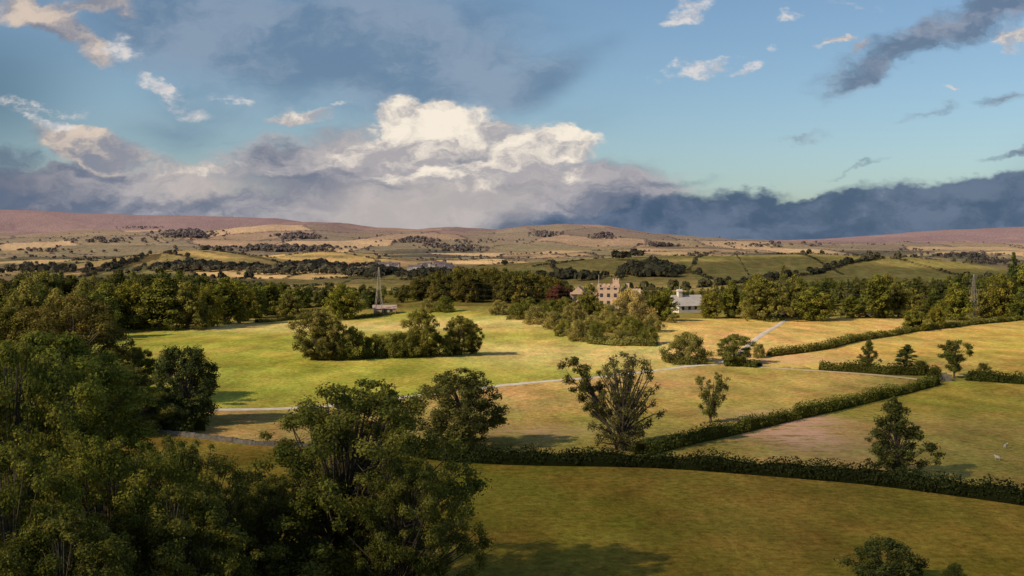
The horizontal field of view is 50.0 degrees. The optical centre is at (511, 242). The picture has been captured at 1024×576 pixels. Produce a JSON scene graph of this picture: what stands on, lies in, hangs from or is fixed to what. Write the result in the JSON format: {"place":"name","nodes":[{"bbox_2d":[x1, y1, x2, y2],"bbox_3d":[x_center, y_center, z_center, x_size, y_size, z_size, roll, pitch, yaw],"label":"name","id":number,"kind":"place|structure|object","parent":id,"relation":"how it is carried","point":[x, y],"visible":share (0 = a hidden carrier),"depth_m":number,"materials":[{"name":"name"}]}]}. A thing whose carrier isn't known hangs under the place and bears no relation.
{"place":"outdoors","nodes":[
{"label":"outdoors","id":0,"kind":"place"},
{"bbox_2d":[187,363,720,410],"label":"gravel path","id":1,"kind":"structure","parent":0,"point":[283,408],"depth_m":232.18,"materials":[{"name":"gravel"}]},
{"bbox_2d":[0,210,1023,575],"bbox_3d":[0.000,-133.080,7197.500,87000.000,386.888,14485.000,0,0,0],"label":"ground","id":2,"kind":"structure","parent":0,"point":[556,520],"depth_m":220.18,"materials":[{"name":"green plant"}]},
{"bbox_2d":[0,304,47,390],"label":"oak tree","id":3,"kind":"object","parent":2,"relation":"on","point":[6,323],"visible":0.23,"depth_m":200.76,"materials":[{"name":"green plant"}]},
{"bbox_2d":[0,339,108,521],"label":"ash tree","id":4,"kind":"object","parent":2,"relation":"on","point":[50,423],"visible":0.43,"depth_m":82.87,"materials":[{"name":"green plant"}]},
{"bbox_2d":[0,439,134,575],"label":"ash tree","id":5,"kind":"object","parent":2,"relation":"on","point":[30,488],"visible":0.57,"depth_m":65.35,"materials":[{"name":"green plant"}]},
{"bbox_2d":[0,293,136,388],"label":"oak tree","id":6,"kind":"object","parent":2,"relation":"on","point":[69,312],"visible":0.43,"depth_m":197.36,"materials":[{"name":"green plant"}]},
{"bbox_2d":[0,508,140,575],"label":"ash tree","id":7,"kind":"object","parent":2,"relation":"on","point":[99,549],"visible":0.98,"depth_m":61.16,"materials":[{"name":"green plant"}]},
{"bbox_2d":[0,329,161,509],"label":"ash tree","id":8,"kind":"object","parent":2,"relation":"on","point":[95,387],"visible":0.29,"depth_m":110.79,"materials":[{"name":"green plant"}]},
{"bbox_2d":[66,356,149,424],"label":"oak tree","id":9,"kind":"object","parent":2,"relation":"on","point":[115,393],"visible":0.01,"depth_m":167.90,"materials":[{"name":"green plant"}]},
{"bbox_2d":[3,425,221,575],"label":"ash tree","id":10,"kind":"object","parent":2,"relation":"on","point":[110,464],"visible":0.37,"depth_m":73.37,"materials":[{"name":"green plant"}]},
{"bbox_2d":[95,282,135,328],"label":"sycamore tree","id":11,"kind":"object","parent":2,"relation":"on","point":[105,288],"visible":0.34,"depth_m":380.85,"materials":[{"name":"green plant"}]},
{"bbox_2d":[101,361,153,407],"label":"oak tree","id":12,"kind":"object","parent":2,"relation":"on","point":[137,373],"visible":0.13,"depth_m":180.41,"materials":[{"name":"green plant"}]},
{"bbox_2d":[109,278,147,329],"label":"oak tree","id":13,"kind":"object","parent":2,"relation":"on","point":[133,298],"visible":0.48,"depth_m":384.83,"materials":[{"name":"green plant"}]},
{"bbox_2d":[118,346,155,387],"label":"oak tree","id":14,"kind":"object","parent":2,"relation":"on","point":[139,357],"visible":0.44,"depth_m":215.24,"materials":[{"name":"green plant"}]},
{"bbox_2d":[104,386,190,430],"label":"oak tree","id":15,"kind":"object","parent":2,"relation":"on","point":[146,417],"visible":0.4,"depth_m":169.57,"materials":[{"name":"green plant"}]},
{"bbox_2d":[127,277,192,330],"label":"sycamore tree","id":16,"kind":"object","parent":2,"relation":"on","point":[157,304],"visible":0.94,"depth_m":379.90,"materials":[{"name":"green plant"}]},
{"bbox_2d":[134,404,208,431],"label":"hedge","id":17,"kind":"object","parent":2,"relation":"on","point":[184,423],"visible":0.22,"depth_m":171.79,"materials":[{"name":"green plant"}]},
{"bbox_2d":[145,345,221,419],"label":"holly tree","id":18,"kind":"object","parent":2,"relation":"on","point":[203,385],"visible":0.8,"depth_m":180.23,"materials":[{"name":"green plant"}]},
{"bbox_2d":[103,481,266,575],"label":"ash tree","id":19,"kind":"object","parent":2,"relation":"on","point":[166,554],"visible":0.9,"depth_m":71.30,"materials":[{"name":"green plant"}]},
{"bbox_2d":[106,430,270,575],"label":"ash tree","id":20,"kind":"object","parent":2,"relation":"on","point":[185,458],"visible":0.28,"depth_m":83.45,"materials":[{"name":"green plant"}]},
{"bbox_2d":[166,279,212,330],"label":"oak tree","id":21,"kind":"object","parent":2,"relation":"on","point":[191,304],"visible":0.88,"depth_m":384.02,"materials":[{"name":"green plant"}]},
{"bbox_2d":[0,267,398,335],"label":"woodland","id":22,"kind":"object","parent":2,"relation":"on","point":[21,291],"visible":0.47,"depth_m":458.71,"materials":[{"name":"green plant"}]},
{"bbox_2d":[192,282,224,326],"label":"oak tree","id":23,"kind":"object","parent":2,"relation":"on","point":[212,298],"visible":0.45,"depth_m":396.84,"materials":[{"name":"green plant"}]},
{"bbox_2d":[204,276,251,324],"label":"sycamore tree","id":24,"kind":"object","parent":2,"relation":"on","point":[231,304],"visible":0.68,"depth_m":411.54,"materials":[{"name":"green plant"}]},
{"bbox_2d":[231,282,257,321],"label":"oak tree","id":25,"kind":"object","parent":2,"relation":"on","point":[246,299],"visible":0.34,"depth_m":428.17,"materials":[{"name":"green plant"}]},
{"bbox_2d":[155,428,361,451],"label":"dry stone wall","id":26,"kind":"structure","parent":2,"relation":"on","point":[218,438],"depth_m":165.37,"materials":[{"name":"stone"}]},
{"bbox_2d":[249,286,269,317],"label":"sycamore tree","id":27,"kind":"object","parent":2,"relation":"on","point":[260,299],"visible":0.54,"depth_m":445.88,"materials":[{"name":"green plant"}]},
{"bbox_2d":[262,281,286,314],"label":"sycamore tree","id":28,"kind":"object","parent":2,"relation":"on","point":[271,293],"visible":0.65,"depth_m":461.13,"materials":[{"name":"green plant"}]},
{"bbox_2d":[215,473,348,575],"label":"ash tree","id":29,"kind":"object","parent":2,"relation":"on","point":[278,500],"visible":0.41,"depth_m":87.60,"materials":[{"name":"green plant"}]},
{"bbox_2d":[285,308,337,360],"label":"copse tree","id":30,"kind":"object","parent":2,"relation":"on","point":[309,344],"visible":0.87,"depth_m":273.85,"materials":[{"name":"green plant"}]},
{"bbox_2d":[253,311,397,322],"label":"hedge","id":31,"kind":"object","parent":2,"relation":"on","point":[290,317],"visible":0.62,"depth_m":437.87,"materials":[{"name":"green plant"}]},
{"bbox_2d":[310,315,351,360],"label":"copse tree","id":32,"kind":"object","parent":2,"relation":"on","point":[334,352],"visible":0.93,"depth_m":273.13,"materials":[{"name":"green plant"}]},
{"bbox_2d":[321,283,367,319],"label":"sycamore tree","id":33,"kind":"object","parent":2,"relation":"on","point":[341,303],"visible":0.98,"depth_m":435.55,"materials":[{"name":"green plant"}]},
{"bbox_2d":[333,325,373,359],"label":"copse bush","id":34,"kind":"object","parent":2,"relation":"on","point":[358,342],"visible":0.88,"depth_m":276.09,"materials":[{"name":"green plant"}]},
{"bbox_2d":[225,378,491,575],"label":"ash tree","id":35,"kind":"object","parent":2,"relation":"on","point":[347,479],"visible":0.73,"depth_m":88.46,"materials":[{"name":"green plant"}]},
{"bbox_2d":[361,334,392,358],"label":"copse bush","id":36,"kind":"object","parent":2,"relation":"on","point":[376,339],"visible":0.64,"depth_m":280.97,"materials":[{"name":"green plant"}]},
{"bbox_2d":[375,331,407,358],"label":"copse bush","id":37,"kind":"object","parent":2,"relation":"on","point":[394,338],"visible":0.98,"depth_m":280.01,"materials":[{"name":"green plant"}]},
{"bbox_2d":[395,329,428,357],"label":"copse bush","id":38,"kind":"object","parent":2,"relation":"on","point":[409,351],"visible":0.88,"depth_m":281.32,"materials":[{"name":"green plant"}]},
{"bbox_2d":[330,456,495,575],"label":"ash tree","id":39,"kind":"object","parent":2,"relation":"on","point":[401,541],"visible":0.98,"depth_m":84.30,"materials":[{"name":"green plant"}]},
{"bbox_2d":[398,308,439,355],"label":"copse tree","id":40,"kind":"object","parent":2,"relation":"on","point":[424,322],"visible":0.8,"depth_m":284.21,"materials":[{"name":"green plant"}]},
{"bbox_2d":[427,335,452,356],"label":"copse bush","id":41,"kind":"object","parent":2,"relation":"on","point":[436,348],"visible":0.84,"depth_m":285.54,"materials":[{"name":"green plant"}]},
{"bbox_2d":[434,296,456,312],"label":"thicket bush","id":42,"kind":"object","parent":2,"relation":"on","point":[444,302],"visible":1,"depth_m":447.16,"materials":[{"name":"green plant"}]},
{"bbox_2d":[412,367,510,449],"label":"field maple tree","id":43,"kind":"object","parent":2,"relation":"on","point":[464,425],"visible":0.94,"depth_m":161.10,"materials":[{"name":"green plant"}]},
{"bbox_2d":[443,315,479,354],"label":"copse tree","id":44,"kind":"object","parent":2,"relation":"on","point":[456,343],"visible":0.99,"depth_m":289.98,"materials":[{"name":"green plant"}]},
{"bbox_2d":[462,322,485,353],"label":"copse tree","id":45,"kind":"object","parent":2,"relation":"on","point":[474,349],"visible":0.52,"depth_m":294.58,"materials":[{"name":"green plant"}]},
{"bbox_2d":[396,266,574,303],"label":"hilltop woodland","id":46,"kind":"object","parent":2,"relation":"on","point":[499,280],"visible":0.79,"depth_m":494.98,"materials":[{"name":"green plant"}]},
{"bbox_2d":[486,299,510,315],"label":"thicket bush","id":47,"kind":"object","parent":2,"relation":"on","point":[496,305],"visible":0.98,"depth_m":429.79,"materials":[{"name":"green plant"}]},
{"bbox_2d":[0,226,1023,279],"bbox_3d":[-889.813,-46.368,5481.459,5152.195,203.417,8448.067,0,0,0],"label":"distant woods","id":48,"kind":"object","parent":2,"relation":"on","point":[650,266],"visible":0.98,"depth_m":1690.01,"materials":[{"name":"green plant"}]},
{"bbox_2d":[0,227,1023,290],"bbox_3d":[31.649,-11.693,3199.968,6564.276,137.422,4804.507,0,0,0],"label":"distant hedgerow trees","id":49,"kind":"object","parent":2,"relation":"on","point":[672,284],"visible":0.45,"depth_m":1510.09,"materials":[{"name":"green plant"}]},
{"bbox_2d":[505,302,528,319],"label":"thicket bush","id":50,"kind":"object","parent":2,"relation":"on","point":[516,309],"visible":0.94,"depth_m":409.75,"materials":[{"name":"green plant"}]},
{"bbox_2d":[522,305,546,324],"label":"thicket bush","id":51,"kind":"object","parent":2,"relation":"on","point":[533,311],"visible":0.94,"depth_m":389.15,"materials":[{"name":"green plant"}]},
{"bbox_2d":[166,252,930,274],"bbox_3d":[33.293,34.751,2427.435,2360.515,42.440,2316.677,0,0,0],"label":"hillside hedges","id":52,"kind":"object","parent":2,"relation":"on","point":[798,253],"visible":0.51,"depth_m":1464.72,"materials":[{"name":"green plant"}]},
{"bbox_2d":[536,298,561,317],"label":"thicket bush","id":53,"kind":"object","parent":2,"relation":"on","point":[549,306],"visible":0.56,"depth_m":411.57,"materials":[{"name":"green plant"}]},
{"bbox_2d":[541,311,563,329],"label":"thicket bush","id":54,"kind":"object","parent":2,"relation":"on","point":[548,323],"visible":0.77,"depth_m":369.80,"materials":[{"name":"green plant"}]},
{"bbox_2d":[544,284,571,306],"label":"copper beech trees","id":55,"kind":"object","parent":2,"relation":"on","point":[557,292],"visible":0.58,"depth_m":479.24,"materials":[{"name":"red plant"}]},
{"bbox_2d":[553,318,574,336],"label":"thicket bush","id":56,"kind":"object","parent":2,"relation":"on","point":[564,324],"visible":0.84,"depth_m":349.14,"materials":[{"name":"green plant"}]},
{"bbox_2d":[561,303,588,321],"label":"thicket bush","id":57,"kind":"object","parent":2,"relation":"on","point":[572,310],"visible":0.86,"depth_m":393.04,"materials":[{"name":"green plant"}]},
{"bbox_2d":[566,319,588,341],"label":"thicket bush","id":58,"kind":"object","parent":2,"relation":"on","point":[579,326],"visible":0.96,"depth_m":334.03,"materials":[{"name":"green plant"}]},
{"bbox_2d":[557,356,617,448],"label":"hawthorn tree","id":59,"kind":"object","parent":2,"relation":"on","point":[584,386],"visible":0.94,"depth_m":161.82,"materials":[{"name":"green plant"}]},
{"bbox_2d":[575,283,600,318],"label":"oak tree","id":60,"kind":"object","parent":2,"relation":"on","point":[588,300],"visible":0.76,"depth_m":406.02,"materials":[{"name":"green plant"}]},
{"bbox_2d":[584,320,608,341],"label":"thicket bush","id":61,"kind":"object","parent":2,"relation":"on","point":[596,329],"visible":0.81,"depth_m":329.18,"materials":[{"name":"green plant"}]},
{"bbox_2d":[570,278,641,307],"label":"castle","id":62,"kind":"structure","parent":2,"relation":"on","point":[608,293],"depth_m":476.50,"materials":[{"name":"stone"}]},
{"bbox_2d":[598,303,619,320],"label":"willow tree","id":63,"kind":"object","parent":2,"relation":"on","point":[609,308],"visible":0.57,"depth_m":395.25,"materials":[{"name":"green plant"}]},
{"bbox_2d":[601,316,621,331],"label":"thicket bush","id":64,"kind":"object","parent":2,"relation":"on","point":[614,322],"visible":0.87,"depth_m":355.97,"materials":[{"name":"green plant"}]},
{"bbox_2d":[587,335,655,345],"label":"hedge","id":65,"kind":"object","parent":2,"relation":"on","point":[630,341],"visible":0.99,"depth_m":321.79,"materials":[{"name":"green plant"}]},
{"bbox_2d":[578,351,666,450],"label":"hawthorn tree","id":66,"kind":"object","parent":2,"relation":"on","point":[625,411],"visible":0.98,"depth_m":160.11,"materials":[{"name":"green plant"}]},
{"bbox_2d":[607,288,657,319],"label":"willow tree","id":67,"kind":"object","parent":2,"relation":"on","point":[631,301],"visible":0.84,"depth_m":398.26,"materials":[{"name":"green plant"}]},
{"bbox_2d":[623,318,645,338],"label":"thicket bush","id":68,"kind":"object","parent":2,"relation":"on","point":[635,325],"visible":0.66,"depth_m":338.52,"materials":[{"name":"green plant"}]},
{"bbox_2d":[637,325,658,344],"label":"thicket bush","id":69,"kind":"object","parent":2,"relation":"on","point":[648,331],"visible":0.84,"depth_m":323.18,"materials":[{"name":"green plant"}]},
{"bbox_2d":[642,313,667,331],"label":"thicket bush","id":70,"kind":"object","parent":2,"relation":"on","point":[648,320],"visible":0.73,"depth_m":354.19,"materials":[{"name":"green plant"}]},
{"bbox_2d":[644,289,680,320],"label":"sycamore tree","id":71,"kind":"object","parent":2,"relation":"on","point":[663,304],"visible":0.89,"depth_m":403.03,"materials":[{"name":"green plant"}]},
{"bbox_2d":[661,351,705,364],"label":"hedge","id":72,"kind":"object","parent":2,"relation":"on","point":[684,361],"visible":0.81,"depth_m":279.53,"materials":[{"name":"green plant"}]},
{"bbox_2d":[671,286,703,312],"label":"stable block","id":73,"kind":"structure","parent":2,"relation":"on","point":[689,303],"depth_m":461.60,"materials":[{"name":"stone"}]},
{"bbox_2d":[659,331,717,365],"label":"hawthorn bush","id":74,"kind":"object","parent":2,"relation":"on","point":[685,349],"visible":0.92,"depth_m":282.37,"materials":[{"name":"green plant"}]},
{"bbox_2d":[697,291,724,318],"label":"oak tree","id":75,"kind":"object","parent":2,"relation":"on","point":[708,306],"visible":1,"depth_m":428.61,"materials":[{"name":"green plant"}]},
{"bbox_2d":[694,371,730,421],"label":"hawthorn tree","id":76,"kind":"object","parent":2,"relation":"on","point":[713,404],"visible":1,"depth_m":185.28,"materials":[{"name":"green plant"}]},
{"bbox_2d":[408,438,1023,505],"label":"hedge","id":77,"kind":"object","parent":2,"relation":"on","point":[987,490],"visible":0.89,"depth_m":142.32,"materials":[{"name":"green plant"}]},
{"bbox_2d":[716,280,742,317],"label":"sycamore tree","id":78,"kind":"object","parent":2,"relation":"on","point":[731,300],"visible":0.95,"depth_m":430.31,"materials":[{"name":"green plant"}]},
{"bbox_2d":[716,333,756,360],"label":"tree","id":79,"kind":"object","parent":2,"relation":"on","point":[731,353],"visible":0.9,"depth_m":277.35,"materials":[{"name":"green plant"}]},
{"bbox_2d":[723,358,762,367],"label":"hedge","id":80,"kind":"object","parent":2,"relation":"on","point":[754,363],"visible":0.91,"depth_m":275.00,"materials":[{"name":"green plant"}]},
{"bbox_2d":[737,273,770,317],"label":"oak tree","id":81,"kind":"object","parent":2,"relation":"on","point":[758,276],"visible":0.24,"depth_m":432.48,"materials":[{"name":"green plant"}]},
{"bbox_2d":[739,277,794,321],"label":"oak tree","id":82,"kind":"object","parent":2,"relation":"on","point":[764,301],"visible":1,"depth_m":418.93,"materials":[{"name":"green plant"}]},
{"bbox_2d":[777,265,790,312],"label":"fir tree","id":83,"kind":"object","parent":2,"relation":"on","point":[783,276],"visible":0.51,"depth_m":453.09,"materials":[{"name":"green plant"}]},
{"bbox_2d":[629,374,944,455],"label":"hedge","id":84,"kind":"object","parent":2,"relation":"on","point":[710,431],"visible":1,"depth_m":184.16,"materials":[{"name":"green plant"}]},
{"bbox_2d":[776,273,808,317],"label":"oak tree","id":85,"kind":"object","parent":2,"relation":"on","point":[795,291],"visible":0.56,"depth_m":436.03,"materials":[{"name":"green plant"}]},
{"bbox_2d":[584,271,1023,320],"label":"woodland","id":86,"kind":"object","parent":2,"relation":"on","point":[835,289],"visible":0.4,"depth_m":533.57,"materials":[{"name":"green plant"}]},
{"bbox_2d":[791,286,842,321],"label":"sycamore tree","id":87,"kind":"object","parent":2,"relation":"on","point":[815,305],"visible":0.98,"depth_m":419.59,"materials":[{"name":"green plant"}]},
{"bbox_2d":[840,295,860,317],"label":"sycamore tree","id":88,"kind":"object","parent":2,"relation":"on","point":[851,307],"visible":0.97,"depth_m":433.05,"materials":[{"name":"green plant"}]},
{"bbox_2d":[856,338,882,365],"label":"tree","id":89,"kind":"object","parent":2,"relation":"on","point":[868,350],"visible":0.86,"depth_m":262.95,"materials":[{"name":"green plant"}]},
{"bbox_2d":[818,359,924,375],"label":"hedge","id":90,"kind":"object","parent":2,"relation":"on","point":[893,369],"visible":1,"depth_m":257.99,"materials":[{"name":"green plant"}]},
{"bbox_2d":[855,273,898,318],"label":"sycamore tree","id":91,"kind":"object","parent":2,"relation":"on","point":[877,296],"visible":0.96,"depth_m":434.64,"materials":[{"name":"green plant"}]},
{"bbox_2d":[832,534,929,575],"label":"hawthorn bush","id":92,"kind":"object","parent":2,"relation":"on","point":[873,564],"visible":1,"depth_m":96.50,"materials":[{"name":"green plant"}]},
{"bbox_2d":[766,314,1021,356],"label":"hedge","id":93,"kind":"object","parent":2,"relation":"on","point":[831,343],"visible":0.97,"depth_m":337.47,"materials":[{"name":"green plant"}]},
{"bbox_2d":[885,279,922,317],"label":"oak tree","id":94,"kind":"object","parent":2,"relation":"on","point":[900,300],"visible":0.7,"depth_m":442.85,"materials":[{"name":"green plant"}]},
{"bbox_2d":[864,396,945,472],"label":"alder tree","id":95,"kind":"object","parent":2,"relation":"on","point":[895,411],"visible":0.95,"depth_m":139.24,"materials":[{"name":"green plant"}]},
{"bbox_2d":[895,344,918,366],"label":"tree","id":96,"kind":"object","parent":2,"relation":"on","point":[906,350],"visible":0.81,"depth_m":256.96,"materials":[{"name":"green plant"}]},
{"bbox_2d":[901,308,929,330],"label":"sycamore tree","id":97,"kind":"object","parent":2,"relation":"on","point":[912,319],"visible":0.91,"depth_m":379.66,"materials":[{"name":"green plant"}]},
{"bbox_2d":[926,305,948,328],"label":"oak tree","id":98,"kind":"object","parent":2,"relation":"on","point":[935,314],"visible":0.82,"depth_m":389.00,"materials":[{"name":"green plant"}]},
{"bbox_2d":[942,561,968,575],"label":"hawthorn bush","id":99,"kind":"object","parent":2,"relation":"on","point":[956,568],"visible":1,"depth_m":95.76,"materials":[{"name":"green plant"}]},
{"bbox_2d":[937,339,973,378],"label":"tree","id":100,"kind":"object","parent":2,"relation":"on","point":[950,356],"visible":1,"depth_m":245.69,"materials":[{"name":"green plant"}]},
{"bbox_2d":[936,282,975,319],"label":"sycamore tree","id":101,"kind":"object","parent":2,"relation":"on","point":[958,301],"visible":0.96,"depth_m":434.83,"materials":[{"name":"green plant"}]},
{"bbox_2d":[965,369,1023,384],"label":"hedge","id":102,"kind":"object","parent":2,"relation":"on","point":[981,376],"visible":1,"depth_m":238.89,"materials":[{"name":"green plant"}]},
{"bbox_2d":[982,273,1016,317],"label":"oak tree","id":103,"kind":"object","parent":2,"relation":"on","point":[998,303],"visible":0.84,"depth_m":453.28,"materials":[{"name":"green plant"}]},
{"bbox_2d":[1004,252,1018,307],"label":"fir tree","id":104,"kind":"object","parent":2,"relation":"on","point":[1012,270],"visible":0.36,"depth_m":463.56,"materials":[{"name":"green plant"}]},
{"bbox_2d":[1007,262,1023,312],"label":"sycamore tree","id":105,"kind":"object","parent":2,"relation":"on","point":[1019,283],"visible":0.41,"depth_m":453.40,"materials":[{"name":"green plant"}]},
{"bbox_2d":[0,0,1023,239],"label":"sky","id":106,"kind":"structure","parent":0,"point":[730,119],"materials":[{"name":"blue"}]},
{"bbox_2d":[718,320,786,362],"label":"gravel path","id":107,"kind":"structure","parent":0,"point":[760,335],"depth_m":350.37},
{"bbox_2d":[721,363,925,379],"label":"farm track","id":108,"kind":"structure","parent":0,"point":[840,372],"depth_m":261.16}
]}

